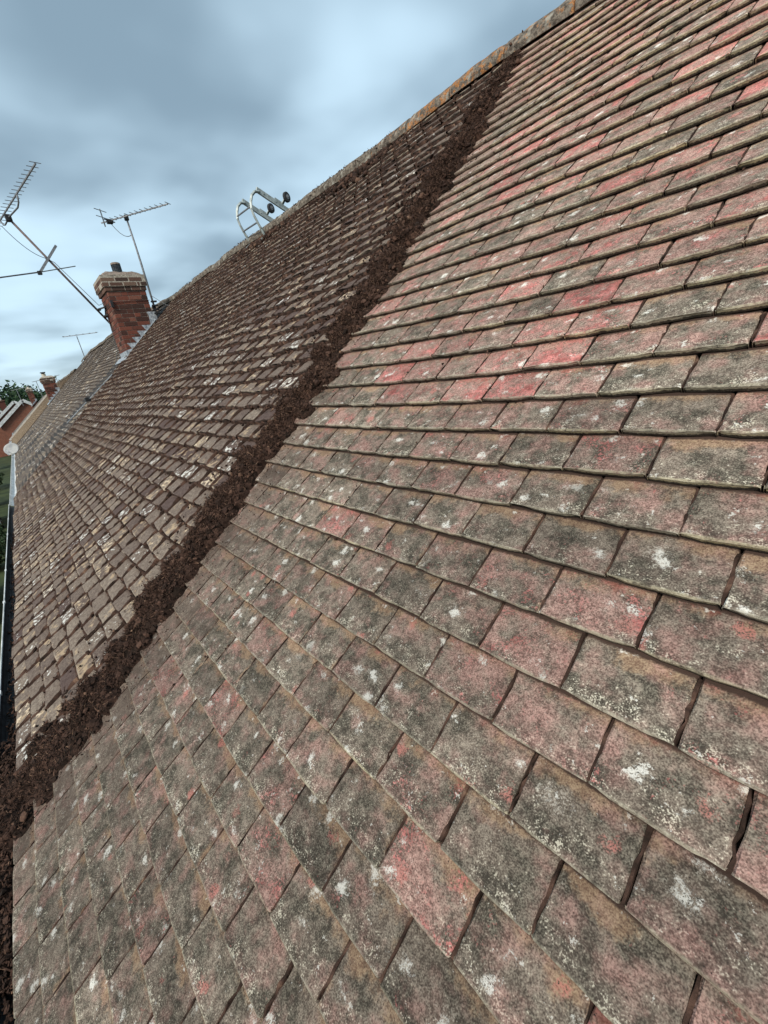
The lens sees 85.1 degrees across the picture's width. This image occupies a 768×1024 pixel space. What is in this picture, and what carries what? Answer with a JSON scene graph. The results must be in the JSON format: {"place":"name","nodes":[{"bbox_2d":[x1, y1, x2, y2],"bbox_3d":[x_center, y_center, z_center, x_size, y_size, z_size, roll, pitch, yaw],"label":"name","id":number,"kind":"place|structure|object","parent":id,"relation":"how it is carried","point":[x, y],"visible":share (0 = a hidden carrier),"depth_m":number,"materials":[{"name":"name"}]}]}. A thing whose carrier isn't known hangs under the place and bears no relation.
{"place":"outdoors","nodes":[
{"label":"outdoors","id":0,"kind":"place"},
{"bbox_2d":[0,539,5,566],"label":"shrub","id":1,"kind":"object","parent":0,"point":[3,552],"visible":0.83,"depth_m":18.61,"materials":[{"name":"green plant"}]},
{"bbox_2d":[0,397,9,456],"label":"gabled house","id":2,"kind":"structure","parent":0,"point":[3,406],"depth_m":66.49,"materials":[{"name":"brick"}]},
{"bbox_2d":[0,455,13,653],"bbox_3d":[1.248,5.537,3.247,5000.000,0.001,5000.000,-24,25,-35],"label":"ground","id":3,"kind":"structure","parent":0,"point":[5,465],"depth_m":31.77,"materials":[{"name":"green plant"}]},
{"bbox_2d":[0,524,6,547],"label":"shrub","id":4,"kind":"object","parent":3,"relation":"on","point":[3,533],"visible":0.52,"depth_m":21.06,"materials":[{"name":"green plant"}]},
{"bbox_2d":[0,386,44,410],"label":"tree","id":5,"kind":"object","parent":3,"relation":"on","point":[9,398],"visible":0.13,"depth_m":76.20,"materials":[{"name":"green plant"}]},
{"bbox_2d":[0,377,55,403],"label":"woodland","id":6,"kind":"object","parent":3,"relation":"on","point":[34,391],"visible":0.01,"depth_m":86.82,"materials":[{"name":"green plant"}]},
{"bbox_2d":[0,0,767,1023],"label":"terraced house","id":7,"kind":"structure","parent":3,"relation":"on","point":[668,930],"depth_m":0.98,"materials":[{"name":"tile"}]},
{"bbox_2d":[0,161,117,374],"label":"tv aerial","id":8,"kind":"object","parent":7,"relation":"attached to","point":[8,217],"visible":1,"depth_m":7.42,"materials":[{"name":"metal"}]},
{"bbox_2d":[67,374,111,422],"bbox_3d":[-5.830,-2.219,8.261,1.452,0.775,0.137,-3,21,16],"label":"metal strip","id":9,"kind":"object","parent":7,"relation":"on","point":[87,399],"visible":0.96,"depth_m":8.22,"materials":[{"name":"grey metal"}]},
{"bbox_2d":[94,202,181,314],"bbox_3d":[-4.458,-4.719,7.773,1.485,1.875,0.673,-6,21,8],"label":"tv aerial","id":10,"kind":"object","parent":7,"relation":"attached to","point":[111,222],"visible":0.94,"depth_m":7.81,"materials":[{"name":"metal"}]},
{"bbox_2d":[0,47,525,851],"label":"moss debris","id":11,"kind":"object","parent":7,"relation":"attached to","point":[54,749],"visible":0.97,"depth_m":1.84,"materials":[{"name":"brown plant"}]},
{"bbox_2d":[236,187,290,247],"bbox_3d":[-0.429,-3.617,6.582,3.387,2.144,0.601,-24,25,-35],"label":"roof ladder","id":12,"kind":"object","parent":7,"relation":"attached to","point":[270,206],"visible":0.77,"depth_m":5.41,"materials":[{"name":"metal"}]},
{"bbox_2d":[12,30,522,774],"bbox_3d":[-2.818,-1.650,5.102,3.904,3.266,8.114,-24,25,-35],"label":"moss","id":13,"kind":"object","parent":7,"relation":"on","point":[362,170],"visible":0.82,"depth_m":3.21,"materials":[{"name":"plant"}]},
{"bbox_2d":[0,0,767,1023],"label":"moss crumbs","id":14,"kind":"object","parent":7,"relation":"on","point":[6,900],"visible":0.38,"depth_m":1.06,"materials":[{"name":"plant"}]},
{"bbox_2d":[0,401,17,455],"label":"gabled house","id":15,"kind":"structure","parent":0,"point":[7,409],"depth_m":55.30,"materials":[{"name":"brick"}]},
{"bbox_2d":[0,399,32,442],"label":"gabled house","id":16,"kind":"structure","parent":0,"point":[14,418],"depth_m":44.81,"materials":[{"name":"brick"}]},
{"bbox_2d":[12,387,44,434],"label":"terraced house","id":17,"kind":"structure","parent":0,"point":[32,398],"depth_m":40.04,"materials":[{"name":"tile"}]},
{"bbox_2d":[7,369,75,454],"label":"terraced house","id":18,"kind":"structure","parent":0,"point":[28,423],"depth_m":23.01,"materials":[{"name":"tile"}]},
{"bbox_2d":[9,296,171,505],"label":"terraced house","id":19,"kind":"structure","parent":0,"point":[45,433],"depth_m":11.16,"materials":[{"name":"tile"}]},
{"bbox_2d":[3,443,18,457],"bbox_3d":[-13.616,-2.234,15.333,0.409,0.566,0.403,7,26,36],"label":"satellite dish","id":20,"kind":"object","parent":19,"relation":"on","point":[12,449],"visible":0.99,"depth_m":15.34,"materials":[{"name":"white metal"}]},
{"bbox_2d":[62,332,96,356],"bbox_3d":[-13.685,-7.547,19.133,1.638,1.119,0.237,-8,21,3],"label":"tv aerial","id":21,"kind":"object","parent":19,"relation":"attached to","point":[78,340],"visible":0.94,"depth_m":18.96,"materials":[{"name":"metal"}]},
{"bbox_2d":[0,0,564,399],"label":"sky","id":22,"kind":"structure","parent":0,"point":[123,106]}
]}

